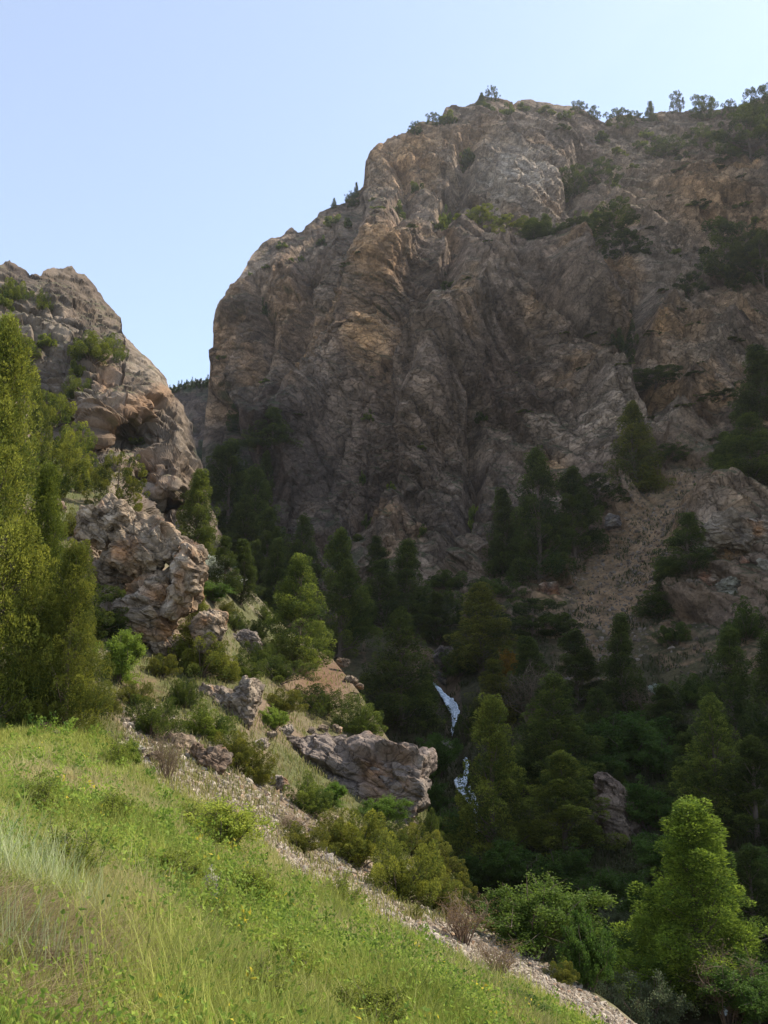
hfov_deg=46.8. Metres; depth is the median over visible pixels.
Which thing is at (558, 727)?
juniper tree
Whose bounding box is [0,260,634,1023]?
hillside
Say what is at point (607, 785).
boulder
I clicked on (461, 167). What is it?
cliff shrub
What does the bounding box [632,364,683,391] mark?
juniper tree
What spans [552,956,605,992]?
leafy shrub
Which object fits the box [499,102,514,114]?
cliff shrub
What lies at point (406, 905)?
soil
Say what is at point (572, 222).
juniper tree
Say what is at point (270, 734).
stone
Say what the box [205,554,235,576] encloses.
stone
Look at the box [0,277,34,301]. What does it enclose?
juniper shrub
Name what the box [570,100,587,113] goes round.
juniper tree
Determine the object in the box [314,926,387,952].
leafy shrub
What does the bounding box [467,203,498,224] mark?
juniper tree
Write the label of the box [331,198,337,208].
juniper tree
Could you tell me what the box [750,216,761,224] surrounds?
cliff shrub
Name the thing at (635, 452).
juniper tree
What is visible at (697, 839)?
juniper tree
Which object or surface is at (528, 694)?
bare tree
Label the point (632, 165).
cliff shrub
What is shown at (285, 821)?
dry shrub
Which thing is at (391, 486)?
cliff shrub
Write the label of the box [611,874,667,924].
leafy shrub
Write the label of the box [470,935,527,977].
dry shrub
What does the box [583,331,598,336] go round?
cliff shrub
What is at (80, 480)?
juniper tree
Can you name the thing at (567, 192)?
cliff shrub
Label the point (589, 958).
leafy shrub
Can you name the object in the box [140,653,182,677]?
juniper shrub
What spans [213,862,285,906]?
leafy shrub
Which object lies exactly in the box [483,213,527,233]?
juniper tree
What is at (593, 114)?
juniper tree
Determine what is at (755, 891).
juniper tree
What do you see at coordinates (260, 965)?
leafy shrub
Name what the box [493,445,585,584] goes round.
juniper tree
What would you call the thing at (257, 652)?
juniper shrub
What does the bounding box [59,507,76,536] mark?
juniper shrub
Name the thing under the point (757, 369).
juniper tree
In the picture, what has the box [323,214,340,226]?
cliff shrub
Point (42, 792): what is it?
leafy shrub
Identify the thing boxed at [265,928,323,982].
leafy shrub
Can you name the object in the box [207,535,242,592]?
juniper tree
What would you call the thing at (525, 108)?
cliff shrub
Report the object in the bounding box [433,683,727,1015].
stream
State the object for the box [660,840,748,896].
leafy shrub
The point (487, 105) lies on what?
cliff shrub
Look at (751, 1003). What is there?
leafy shrub
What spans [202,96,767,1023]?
mountain
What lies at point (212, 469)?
juniper tree
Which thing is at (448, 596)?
juniper tree
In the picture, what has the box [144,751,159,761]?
stone
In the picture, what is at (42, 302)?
juniper shrub
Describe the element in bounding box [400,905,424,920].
juniper shrub
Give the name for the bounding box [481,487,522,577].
juniper tree
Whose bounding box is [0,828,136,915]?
grass stalks
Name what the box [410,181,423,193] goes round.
cliff shrub
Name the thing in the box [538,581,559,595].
boulder
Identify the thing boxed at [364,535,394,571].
juniper tree
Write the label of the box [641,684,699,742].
juniper tree
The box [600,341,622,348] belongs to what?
juniper tree
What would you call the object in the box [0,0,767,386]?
sky
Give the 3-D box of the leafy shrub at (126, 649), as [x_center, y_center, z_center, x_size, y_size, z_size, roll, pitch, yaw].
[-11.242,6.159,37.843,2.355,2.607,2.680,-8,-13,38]
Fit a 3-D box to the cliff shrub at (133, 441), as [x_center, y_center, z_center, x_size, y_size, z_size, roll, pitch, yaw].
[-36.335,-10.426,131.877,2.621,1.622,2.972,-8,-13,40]
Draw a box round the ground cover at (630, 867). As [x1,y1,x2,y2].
[360,416,767,1023]
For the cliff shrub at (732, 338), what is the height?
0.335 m
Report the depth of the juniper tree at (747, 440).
136.74 m
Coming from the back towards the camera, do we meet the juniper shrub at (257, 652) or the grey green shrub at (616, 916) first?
the juniper shrub at (257, 652)
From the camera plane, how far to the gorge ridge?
319.11 m
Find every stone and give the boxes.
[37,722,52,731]
[59,500,66,511]
[138,744,145,754]
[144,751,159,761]
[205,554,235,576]
[232,629,262,651]
[255,737,269,749]
[266,730,277,737]
[270,775,290,790]
[278,724,293,735]
[307,726,315,733]
[318,724,328,732]
[321,853,333,864]
[331,724,342,733]
[336,658,349,666]
[336,866,351,875]
[343,675,357,684]
[355,683,363,689]
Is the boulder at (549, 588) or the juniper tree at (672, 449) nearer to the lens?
the boulder at (549, 588)
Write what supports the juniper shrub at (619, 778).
on the mountain
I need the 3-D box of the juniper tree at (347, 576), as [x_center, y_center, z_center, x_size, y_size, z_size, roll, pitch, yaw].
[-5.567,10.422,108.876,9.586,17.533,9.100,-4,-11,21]
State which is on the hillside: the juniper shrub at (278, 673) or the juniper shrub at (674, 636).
the juniper shrub at (278, 673)
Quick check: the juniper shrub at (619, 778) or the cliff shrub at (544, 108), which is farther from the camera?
the cliff shrub at (544, 108)
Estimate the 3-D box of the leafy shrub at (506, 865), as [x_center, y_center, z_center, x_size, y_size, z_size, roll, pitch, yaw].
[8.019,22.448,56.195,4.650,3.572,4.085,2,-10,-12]
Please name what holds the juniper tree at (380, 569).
on the mountain
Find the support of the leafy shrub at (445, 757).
on the mountain
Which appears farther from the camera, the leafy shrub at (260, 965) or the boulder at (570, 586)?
the boulder at (570, 586)
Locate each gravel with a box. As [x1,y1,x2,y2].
[120,703,636,1023]
[563,419,741,685]
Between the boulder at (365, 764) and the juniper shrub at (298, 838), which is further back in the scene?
the boulder at (365, 764)
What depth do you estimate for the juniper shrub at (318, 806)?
34.44 m
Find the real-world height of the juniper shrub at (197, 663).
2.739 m
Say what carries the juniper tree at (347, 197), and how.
on the mountain
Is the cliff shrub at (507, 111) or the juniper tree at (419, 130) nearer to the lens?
the juniper tree at (419, 130)
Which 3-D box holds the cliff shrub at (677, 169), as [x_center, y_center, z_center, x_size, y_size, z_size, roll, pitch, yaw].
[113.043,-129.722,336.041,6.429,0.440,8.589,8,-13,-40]
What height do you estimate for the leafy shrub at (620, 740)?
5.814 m
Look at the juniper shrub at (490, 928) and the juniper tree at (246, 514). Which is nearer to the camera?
the juniper shrub at (490, 928)
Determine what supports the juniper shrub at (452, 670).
on the mountain
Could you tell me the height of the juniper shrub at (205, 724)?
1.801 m
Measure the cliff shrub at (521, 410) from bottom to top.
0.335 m
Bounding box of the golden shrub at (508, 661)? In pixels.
[497,647,518,676]
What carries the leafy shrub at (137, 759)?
on the hillside
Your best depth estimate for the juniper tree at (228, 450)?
167.13 m
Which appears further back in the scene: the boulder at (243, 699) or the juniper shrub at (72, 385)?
the juniper shrub at (72, 385)
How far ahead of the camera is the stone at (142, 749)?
28.16 m
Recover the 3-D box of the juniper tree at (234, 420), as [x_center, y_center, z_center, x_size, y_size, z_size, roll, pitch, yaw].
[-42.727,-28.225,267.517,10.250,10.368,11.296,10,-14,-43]
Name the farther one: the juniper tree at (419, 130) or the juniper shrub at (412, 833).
the juniper tree at (419, 130)
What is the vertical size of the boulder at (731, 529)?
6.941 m
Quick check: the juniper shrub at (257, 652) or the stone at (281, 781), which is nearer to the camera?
the stone at (281, 781)
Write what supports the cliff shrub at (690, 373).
on the mountain
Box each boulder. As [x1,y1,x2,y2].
[159,732,196,752]
[189,742,232,774]
[198,675,264,729]
[284,731,437,824]
[432,645,452,670]
[435,671,446,684]
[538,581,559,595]
[565,577,587,589]
[592,772,644,847]
[604,513,621,530]
[683,507,767,554]
[697,556,749,585]
[715,558,767,593]
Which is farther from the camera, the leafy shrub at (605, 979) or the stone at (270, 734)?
the stone at (270, 734)
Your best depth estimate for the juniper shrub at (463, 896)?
29.65 m
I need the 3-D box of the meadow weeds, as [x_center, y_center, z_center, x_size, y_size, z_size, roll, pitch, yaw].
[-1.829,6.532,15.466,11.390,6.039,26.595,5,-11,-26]
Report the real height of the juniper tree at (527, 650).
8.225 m
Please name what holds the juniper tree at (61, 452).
on the hillside
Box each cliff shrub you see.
[0,289,14,311]
[37,333,57,350]
[68,351,85,377]
[128,437,144,444]
[169,384,175,393]
[176,381,180,392]
[184,379,190,388]
[193,378,200,387]
[197,378,205,388]
[205,374,208,387]
[216,355,225,359]
[259,378,269,383]
[262,297,269,316]
[276,241,287,248]
[316,235,326,245]
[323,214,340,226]
[344,217,351,228]
[352,534,364,541]
[359,470,365,485]
[360,409,374,422]
[361,514,371,528]
[370,206,385,208]
[386,481,394,488]
[393,200,405,220]
[406,223,417,227]
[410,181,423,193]
[417,442,426,449]
[417,524,426,537]
[429,217,448,231]
[439,108,457,124]
[439,204,451,224]
[440,280,452,289]
[452,213,471,219]
[459,151,468,172]
[461,147,475,167]
[468,503,478,530]
[474,410,488,424]
[478,101,495,110]
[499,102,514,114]
[516,409,532,412]
[517,101,529,111]
[536,105,556,116]
[556,123,571,129]
[557,110,574,119]
[564,189,570,203]
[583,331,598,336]
[594,130,609,144]
[610,180,620,187]
[611,146,628,155]
[627,163,638,168]
[632,140,648,148]
[637,247,651,254]
[638,129,655,140]
[643,330,661,335]
[666,248,681,256]
[670,163,688,172]
[673,151,689,159]
[673,403,695,406]
[684,198,711,209]
[684,370,704,375]
[727,336,745,341]
[732,200,752,208]
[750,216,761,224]
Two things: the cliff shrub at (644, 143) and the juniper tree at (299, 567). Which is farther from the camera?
the cliff shrub at (644, 143)
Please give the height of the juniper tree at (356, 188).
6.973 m
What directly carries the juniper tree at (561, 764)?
on the mountain
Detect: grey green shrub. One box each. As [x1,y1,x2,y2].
[596,899,638,932]
[596,968,700,1023]
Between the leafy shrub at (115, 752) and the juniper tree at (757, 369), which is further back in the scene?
the juniper tree at (757, 369)
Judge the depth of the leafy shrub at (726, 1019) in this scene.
31.20 m
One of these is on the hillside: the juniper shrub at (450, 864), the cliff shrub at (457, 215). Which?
the juniper shrub at (450, 864)
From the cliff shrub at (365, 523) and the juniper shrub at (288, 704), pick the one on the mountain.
the cliff shrub at (365, 523)
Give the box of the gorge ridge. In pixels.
[173,384,207,462]
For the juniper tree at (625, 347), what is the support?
on the mountain
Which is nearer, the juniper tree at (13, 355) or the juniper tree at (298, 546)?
the juniper tree at (13, 355)
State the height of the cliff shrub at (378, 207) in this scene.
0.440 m
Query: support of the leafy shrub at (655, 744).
on the mountain
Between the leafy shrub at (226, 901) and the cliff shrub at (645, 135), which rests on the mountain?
the cliff shrub at (645, 135)
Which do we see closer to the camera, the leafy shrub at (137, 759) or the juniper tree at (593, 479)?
the leafy shrub at (137, 759)
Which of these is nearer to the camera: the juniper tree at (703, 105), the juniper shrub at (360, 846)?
the juniper shrub at (360, 846)
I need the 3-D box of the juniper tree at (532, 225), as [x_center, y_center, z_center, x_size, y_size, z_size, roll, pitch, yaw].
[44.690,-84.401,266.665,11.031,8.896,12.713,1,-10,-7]
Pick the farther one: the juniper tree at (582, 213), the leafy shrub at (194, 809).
the juniper tree at (582, 213)
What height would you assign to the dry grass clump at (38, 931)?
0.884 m
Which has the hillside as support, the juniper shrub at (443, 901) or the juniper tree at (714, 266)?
the juniper shrub at (443, 901)
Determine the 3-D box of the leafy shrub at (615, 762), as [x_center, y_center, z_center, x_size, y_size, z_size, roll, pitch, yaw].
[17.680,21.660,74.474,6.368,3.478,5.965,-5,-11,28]
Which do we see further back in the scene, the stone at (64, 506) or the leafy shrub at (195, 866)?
the stone at (64, 506)
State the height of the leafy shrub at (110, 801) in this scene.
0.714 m
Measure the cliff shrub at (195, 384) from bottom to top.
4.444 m
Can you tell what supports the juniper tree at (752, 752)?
on the mountain
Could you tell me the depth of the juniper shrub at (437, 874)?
30.35 m
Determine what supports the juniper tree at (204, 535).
on the hillside
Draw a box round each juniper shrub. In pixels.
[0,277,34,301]
[22,338,41,358]
[33,288,60,311]
[57,375,91,400]
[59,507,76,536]
[67,329,128,365]
[80,689,123,715]
[81,463,112,488]
[89,332,129,359]
[116,680,161,705]
[121,694,188,737]
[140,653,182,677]
[163,677,203,707]
[167,631,240,678]
[182,699,238,741]
[204,730,256,768]
[209,662,241,682]
[215,600,238,614]
[227,611,250,631]
[232,650,267,678]
[235,740,279,785]
[236,641,281,663]
[245,618,268,641]
[246,652,320,684]
[254,602,284,623]
[263,688,308,713]
[280,820,341,853]
[283,769,338,817]
[290,683,360,717]
[291,580,333,616]
[308,807,353,851]
[327,807,400,869]
[329,693,387,735]
[337,590,378,633]
[363,830,462,904]
[369,819,415,851]
[391,823,451,859]
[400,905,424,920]
[407,807,443,837]
[408,856,450,894]
[413,874,465,915]
[425,569,480,590]
[428,843,468,873]
[438,642,484,677]
[441,871,477,899]
[452,705,482,737]
[458,890,491,917]
[467,576,529,597]
[477,914,507,931]
[494,740,547,783]
[521,720,574,752]
[541,961,579,986]
[585,764,625,797]
[652,621,691,644]
[653,673,720,706]
[722,595,767,641]
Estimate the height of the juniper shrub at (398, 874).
2.287 m
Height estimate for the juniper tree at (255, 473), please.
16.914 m
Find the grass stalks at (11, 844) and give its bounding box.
[0,793,94,881]
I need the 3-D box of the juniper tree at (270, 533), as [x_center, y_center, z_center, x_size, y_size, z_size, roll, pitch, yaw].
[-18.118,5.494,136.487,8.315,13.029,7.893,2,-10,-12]
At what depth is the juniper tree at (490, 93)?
387.99 m
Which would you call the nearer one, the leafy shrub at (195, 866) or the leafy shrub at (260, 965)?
the leafy shrub at (260, 965)
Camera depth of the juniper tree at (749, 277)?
246.02 m
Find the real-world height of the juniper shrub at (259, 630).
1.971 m
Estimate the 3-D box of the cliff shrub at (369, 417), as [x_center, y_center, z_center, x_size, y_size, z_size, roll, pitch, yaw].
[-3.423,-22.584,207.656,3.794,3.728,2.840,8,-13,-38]
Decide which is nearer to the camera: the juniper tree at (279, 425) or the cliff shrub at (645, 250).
the juniper tree at (279, 425)
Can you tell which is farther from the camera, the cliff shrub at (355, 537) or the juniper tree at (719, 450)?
the cliff shrub at (355, 537)
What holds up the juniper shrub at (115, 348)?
on the hillside
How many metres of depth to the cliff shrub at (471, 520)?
173.62 m
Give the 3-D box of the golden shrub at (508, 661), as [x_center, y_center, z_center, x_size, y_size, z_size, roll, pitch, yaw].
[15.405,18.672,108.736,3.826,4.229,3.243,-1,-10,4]
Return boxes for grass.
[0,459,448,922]
[0,716,613,1023]
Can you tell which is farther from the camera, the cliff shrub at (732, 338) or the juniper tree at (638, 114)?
the juniper tree at (638, 114)
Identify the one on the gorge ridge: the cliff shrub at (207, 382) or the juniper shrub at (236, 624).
the cliff shrub at (207, 382)
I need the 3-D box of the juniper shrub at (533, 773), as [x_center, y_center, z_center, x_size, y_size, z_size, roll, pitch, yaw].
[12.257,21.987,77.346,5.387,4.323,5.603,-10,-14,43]
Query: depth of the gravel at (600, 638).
135.81 m
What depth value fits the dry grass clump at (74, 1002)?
3.32 m
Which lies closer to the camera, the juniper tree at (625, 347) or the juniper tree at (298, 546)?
the juniper tree at (298, 546)
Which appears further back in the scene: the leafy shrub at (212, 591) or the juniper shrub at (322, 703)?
the leafy shrub at (212, 591)
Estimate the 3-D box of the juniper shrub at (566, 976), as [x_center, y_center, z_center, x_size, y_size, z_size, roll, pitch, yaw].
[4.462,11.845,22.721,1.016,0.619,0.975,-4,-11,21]
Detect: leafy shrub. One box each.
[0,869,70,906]
[10,768,77,819]
[21,816,123,879]
[79,786,138,820]
[85,626,146,684]
[100,732,140,768]
[106,734,143,766]
[143,844,209,887]
[158,930,215,954]
[173,878,261,936]
[179,797,217,827]
[183,794,278,852]
[203,579,237,602]
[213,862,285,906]
[232,951,310,1015]
[258,703,289,729]
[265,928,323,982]
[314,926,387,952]
[315,781,348,807]
[316,868,369,904]
[329,975,413,1023]
[355,793,413,825]
[377,966,432,989]
[416,732,464,778]
[426,777,456,816]
[436,804,488,847]
[452,847,497,893]
[469,868,621,965]
[479,838,549,891]
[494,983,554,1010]
[525,841,609,895]
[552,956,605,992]
[555,898,617,991]
[566,865,652,918]
[573,749,636,785]
[577,707,676,772]
[597,921,640,968]
[604,952,670,986]
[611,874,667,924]
[622,774,683,831]
[628,726,694,777]
[628,830,686,876]
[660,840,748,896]
[682,931,767,1023]
[696,950,767,1023]
[736,843,767,898]
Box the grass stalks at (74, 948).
[23,911,124,986]
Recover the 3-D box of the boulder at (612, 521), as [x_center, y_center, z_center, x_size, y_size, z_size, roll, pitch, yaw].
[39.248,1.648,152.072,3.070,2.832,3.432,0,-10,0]
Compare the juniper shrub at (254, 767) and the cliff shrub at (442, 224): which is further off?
the cliff shrub at (442, 224)
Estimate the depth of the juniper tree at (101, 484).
62.97 m
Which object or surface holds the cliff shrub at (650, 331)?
on the mountain
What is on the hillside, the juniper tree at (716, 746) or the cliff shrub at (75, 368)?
the cliff shrub at (75, 368)
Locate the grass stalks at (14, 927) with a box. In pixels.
[0,873,90,981]
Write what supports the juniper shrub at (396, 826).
on the hillside
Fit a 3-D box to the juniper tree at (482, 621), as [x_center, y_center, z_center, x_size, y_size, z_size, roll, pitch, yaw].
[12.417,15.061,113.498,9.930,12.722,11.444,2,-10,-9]
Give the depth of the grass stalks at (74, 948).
3.97 m
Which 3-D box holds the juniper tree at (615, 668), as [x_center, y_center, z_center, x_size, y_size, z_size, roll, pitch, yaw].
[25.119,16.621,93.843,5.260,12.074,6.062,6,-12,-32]
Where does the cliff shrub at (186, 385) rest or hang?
on the gorge ridge
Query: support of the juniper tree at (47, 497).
on the hillside
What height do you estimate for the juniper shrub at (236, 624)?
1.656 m
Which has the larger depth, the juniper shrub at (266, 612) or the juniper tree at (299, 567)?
the juniper shrub at (266, 612)
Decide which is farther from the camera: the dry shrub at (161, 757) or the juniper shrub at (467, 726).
the juniper shrub at (467, 726)
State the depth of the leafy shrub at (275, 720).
43.06 m
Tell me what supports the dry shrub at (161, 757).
on the hillside
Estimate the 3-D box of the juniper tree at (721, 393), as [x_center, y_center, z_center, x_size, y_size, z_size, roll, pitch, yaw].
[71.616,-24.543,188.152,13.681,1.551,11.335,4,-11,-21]
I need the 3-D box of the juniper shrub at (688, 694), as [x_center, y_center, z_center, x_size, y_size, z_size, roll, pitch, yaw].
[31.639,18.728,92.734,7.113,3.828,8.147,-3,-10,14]
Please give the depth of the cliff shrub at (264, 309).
277.59 m
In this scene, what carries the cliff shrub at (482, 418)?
on the mountain
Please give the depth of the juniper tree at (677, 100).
409.97 m
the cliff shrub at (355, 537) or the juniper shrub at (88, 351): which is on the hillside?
the juniper shrub at (88, 351)
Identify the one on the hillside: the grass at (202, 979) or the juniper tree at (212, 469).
the grass at (202, 979)
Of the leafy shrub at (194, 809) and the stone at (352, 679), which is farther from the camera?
the stone at (352, 679)
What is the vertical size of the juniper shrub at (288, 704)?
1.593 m
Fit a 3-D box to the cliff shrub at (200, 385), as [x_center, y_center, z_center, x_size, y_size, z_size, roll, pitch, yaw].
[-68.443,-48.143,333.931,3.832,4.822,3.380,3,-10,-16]
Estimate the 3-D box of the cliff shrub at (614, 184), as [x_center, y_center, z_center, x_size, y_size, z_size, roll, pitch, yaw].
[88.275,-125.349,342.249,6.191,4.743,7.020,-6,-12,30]
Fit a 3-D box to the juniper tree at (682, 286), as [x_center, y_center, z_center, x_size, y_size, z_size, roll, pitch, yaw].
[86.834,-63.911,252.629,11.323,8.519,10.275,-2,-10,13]
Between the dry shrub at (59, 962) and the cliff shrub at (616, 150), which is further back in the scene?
the cliff shrub at (616, 150)
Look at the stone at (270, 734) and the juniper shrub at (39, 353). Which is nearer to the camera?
the stone at (270, 734)
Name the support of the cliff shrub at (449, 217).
on the mountain
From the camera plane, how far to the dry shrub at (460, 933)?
22.16 m
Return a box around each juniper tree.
[0,310,72,725]
[0,459,78,716]
[1,538,116,732]
[5,364,60,497]
[5,586,96,722]
[10,387,89,498]
[56,420,103,493]
[69,579,131,639]
[81,450,149,511]
[175,468,220,563]
[177,592,210,646]
[205,438,263,536]
[206,443,238,493]
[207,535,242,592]
[219,463,297,555]
[225,403,239,431]
[226,495,265,567]
[227,538,266,605]
[237,406,303,448]
[237,419,275,453]
[246,539,270,608]
[247,506,292,581]
[256,450,274,511]
[256,537,293,613]
[261,552,336,671]
[281,513,329,585]
[304,527,382,657]
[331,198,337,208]
[343,190,359,207]
[353,182,360,197]
[358,559,419,626]
[358,606,458,732]
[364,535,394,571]
[382,538,440,615]
[407,120,422,134]
[411,587,475,637]
[411,591,461,645]
[425,112,440,126]
[438,692,559,863]
[441,581,518,672]
[463,658,523,725]
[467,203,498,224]
[475,92,485,104]
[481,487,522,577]
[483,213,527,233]
[484,85,500,101]
[491,597,583,637]
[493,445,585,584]
[499,635,549,700]
[508,670,605,793]
[515,217,551,239]
[519,749,628,853]
[534,213,556,238]
[543,465,609,558]
[545,628,616,704]
[553,216,598,237]
[559,163,589,197]
[562,472,630,509]
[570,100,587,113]
[573,210,601,240]
[573,686,620,750]
[582,156,624,185]
[587,105,600,119]
[589,195,640,238]
[595,228,652,258]
[596,612,655,717]
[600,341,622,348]
[603,107,634,130]
[603,400,676,493]
[609,794,767,1013]
[610,310,638,362]
[626,110,645,122]
[630,559,677,618]
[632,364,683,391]
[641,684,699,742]
[643,100,657,121]
[644,134,682,158]
[650,511,718,576]
[650,731,708,800]
[654,442,692,462]
[659,692,766,837]
[669,90,684,113]
[672,271,709,300]
[678,122,725,147]
[685,843,767,954]
[689,94,720,120]
[692,215,767,288]
[693,388,737,401]
[693,624,764,744]
[694,411,767,485]
[701,431,746,473]
[704,103,767,163]
[704,734,767,843]
[720,98,736,119]
[724,229,767,291]
[727,344,767,425]
[736,99,753,114]
[737,631,767,771]
[742,83,767,139]
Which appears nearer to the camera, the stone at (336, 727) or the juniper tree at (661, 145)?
the stone at (336, 727)
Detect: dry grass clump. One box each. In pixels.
[0,851,157,954]
[0,877,234,1017]
[0,949,185,1023]
[12,882,246,983]
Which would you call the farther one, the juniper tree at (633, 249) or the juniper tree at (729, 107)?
the juniper tree at (729, 107)
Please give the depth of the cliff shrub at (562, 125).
367.48 m
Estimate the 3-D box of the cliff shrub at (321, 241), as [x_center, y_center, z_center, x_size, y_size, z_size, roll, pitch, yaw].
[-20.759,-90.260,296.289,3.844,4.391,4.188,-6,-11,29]
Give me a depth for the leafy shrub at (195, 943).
5.17 m
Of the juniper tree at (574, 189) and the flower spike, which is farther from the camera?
the juniper tree at (574, 189)
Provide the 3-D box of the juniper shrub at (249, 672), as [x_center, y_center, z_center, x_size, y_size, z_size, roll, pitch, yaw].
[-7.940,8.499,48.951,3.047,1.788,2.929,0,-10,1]
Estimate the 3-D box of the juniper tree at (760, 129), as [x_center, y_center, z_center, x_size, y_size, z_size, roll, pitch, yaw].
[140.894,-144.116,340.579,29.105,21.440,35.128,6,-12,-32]
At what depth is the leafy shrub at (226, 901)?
7.86 m
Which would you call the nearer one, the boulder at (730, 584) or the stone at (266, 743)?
the stone at (266, 743)
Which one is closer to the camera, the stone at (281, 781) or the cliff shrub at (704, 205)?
the stone at (281, 781)
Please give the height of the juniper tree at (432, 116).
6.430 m
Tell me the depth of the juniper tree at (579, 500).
146.09 m
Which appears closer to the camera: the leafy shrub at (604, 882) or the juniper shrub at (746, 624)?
the leafy shrub at (604, 882)
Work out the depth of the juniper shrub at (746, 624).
101.30 m
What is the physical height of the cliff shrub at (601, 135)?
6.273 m
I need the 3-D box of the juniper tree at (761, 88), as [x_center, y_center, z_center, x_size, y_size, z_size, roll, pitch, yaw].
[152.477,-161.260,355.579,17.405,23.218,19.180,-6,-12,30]
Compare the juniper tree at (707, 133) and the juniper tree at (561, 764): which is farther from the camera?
the juniper tree at (707, 133)
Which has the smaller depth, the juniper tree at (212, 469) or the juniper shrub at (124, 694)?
the juniper shrub at (124, 694)
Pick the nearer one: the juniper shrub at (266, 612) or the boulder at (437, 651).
the juniper shrub at (266, 612)
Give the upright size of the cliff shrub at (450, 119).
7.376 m
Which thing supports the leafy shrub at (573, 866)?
on the hillside
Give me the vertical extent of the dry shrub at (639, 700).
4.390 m
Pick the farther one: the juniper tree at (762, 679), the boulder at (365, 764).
the juniper tree at (762, 679)
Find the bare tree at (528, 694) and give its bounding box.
[494,657,570,723]
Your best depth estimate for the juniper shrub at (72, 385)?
133.25 m
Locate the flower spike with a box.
[202,864,220,902]
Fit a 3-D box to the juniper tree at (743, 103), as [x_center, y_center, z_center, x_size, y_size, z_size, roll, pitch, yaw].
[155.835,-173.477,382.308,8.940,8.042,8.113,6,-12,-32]
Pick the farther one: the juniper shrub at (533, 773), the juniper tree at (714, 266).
the juniper tree at (714, 266)
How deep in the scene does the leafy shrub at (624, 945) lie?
40.55 m
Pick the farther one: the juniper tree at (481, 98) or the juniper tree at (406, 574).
the juniper tree at (481, 98)
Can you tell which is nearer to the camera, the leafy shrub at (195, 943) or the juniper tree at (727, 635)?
the leafy shrub at (195, 943)
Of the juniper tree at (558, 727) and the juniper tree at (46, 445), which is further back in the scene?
the juniper tree at (558, 727)
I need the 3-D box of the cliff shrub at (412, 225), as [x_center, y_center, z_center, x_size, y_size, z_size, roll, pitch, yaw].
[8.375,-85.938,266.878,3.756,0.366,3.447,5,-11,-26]
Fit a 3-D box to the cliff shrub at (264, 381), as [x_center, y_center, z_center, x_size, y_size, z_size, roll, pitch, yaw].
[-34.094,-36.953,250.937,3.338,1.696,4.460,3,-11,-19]
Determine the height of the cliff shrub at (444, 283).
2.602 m
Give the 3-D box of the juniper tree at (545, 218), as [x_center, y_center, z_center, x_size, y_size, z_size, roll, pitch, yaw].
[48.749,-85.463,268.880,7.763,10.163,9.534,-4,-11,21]
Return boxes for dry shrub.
[17,929,117,992]
[147,726,183,779]
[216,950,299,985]
[274,809,313,829]
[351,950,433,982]
[435,889,498,945]
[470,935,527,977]
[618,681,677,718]
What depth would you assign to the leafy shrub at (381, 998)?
6.12 m
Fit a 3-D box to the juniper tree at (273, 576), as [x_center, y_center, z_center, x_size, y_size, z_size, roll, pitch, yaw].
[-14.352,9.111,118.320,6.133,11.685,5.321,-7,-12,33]
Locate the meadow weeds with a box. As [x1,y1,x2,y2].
[0,710,608,1023]
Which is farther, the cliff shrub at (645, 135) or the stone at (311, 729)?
the cliff shrub at (645, 135)
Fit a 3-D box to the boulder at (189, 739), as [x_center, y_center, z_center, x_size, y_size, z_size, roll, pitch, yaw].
[-7.958,9.076,32.938,2.076,1.973,1.712,0,-10,0]
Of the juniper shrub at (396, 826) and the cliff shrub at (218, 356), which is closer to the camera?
the juniper shrub at (396, 826)
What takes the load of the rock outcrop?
on the hillside
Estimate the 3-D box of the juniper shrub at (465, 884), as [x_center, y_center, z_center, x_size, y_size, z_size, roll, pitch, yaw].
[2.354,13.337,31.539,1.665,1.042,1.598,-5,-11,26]
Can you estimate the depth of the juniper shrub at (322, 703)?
54.25 m
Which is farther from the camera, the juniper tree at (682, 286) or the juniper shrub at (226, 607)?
the juniper tree at (682, 286)
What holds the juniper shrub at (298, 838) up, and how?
on the hillside
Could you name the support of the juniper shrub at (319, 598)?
on the hillside
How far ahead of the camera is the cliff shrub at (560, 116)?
391.31 m
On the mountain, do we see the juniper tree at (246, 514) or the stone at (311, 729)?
the juniper tree at (246, 514)
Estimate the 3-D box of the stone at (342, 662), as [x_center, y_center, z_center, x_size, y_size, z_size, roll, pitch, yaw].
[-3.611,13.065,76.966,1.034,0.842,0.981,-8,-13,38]
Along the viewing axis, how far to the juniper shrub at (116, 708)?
30.79 m
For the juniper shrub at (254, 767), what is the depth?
33.96 m
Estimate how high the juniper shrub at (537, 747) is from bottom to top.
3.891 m
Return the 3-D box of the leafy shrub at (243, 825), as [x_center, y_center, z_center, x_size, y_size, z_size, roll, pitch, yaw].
[-2.855,5.934,16.564,1.839,1.242,1.598,0,-10,-2]
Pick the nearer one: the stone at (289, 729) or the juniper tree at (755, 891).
the juniper tree at (755, 891)
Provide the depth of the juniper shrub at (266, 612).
79.24 m
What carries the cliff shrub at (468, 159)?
on the mountain
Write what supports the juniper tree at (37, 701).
on the hillside
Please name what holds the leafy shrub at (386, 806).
on the hillside
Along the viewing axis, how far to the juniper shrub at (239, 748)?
33.70 m
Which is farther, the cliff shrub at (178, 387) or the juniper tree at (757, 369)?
the cliff shrub at (178, 387)
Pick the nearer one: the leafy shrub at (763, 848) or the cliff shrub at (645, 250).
the leafy shrub at (763, 848)
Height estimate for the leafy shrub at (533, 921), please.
2.331 m

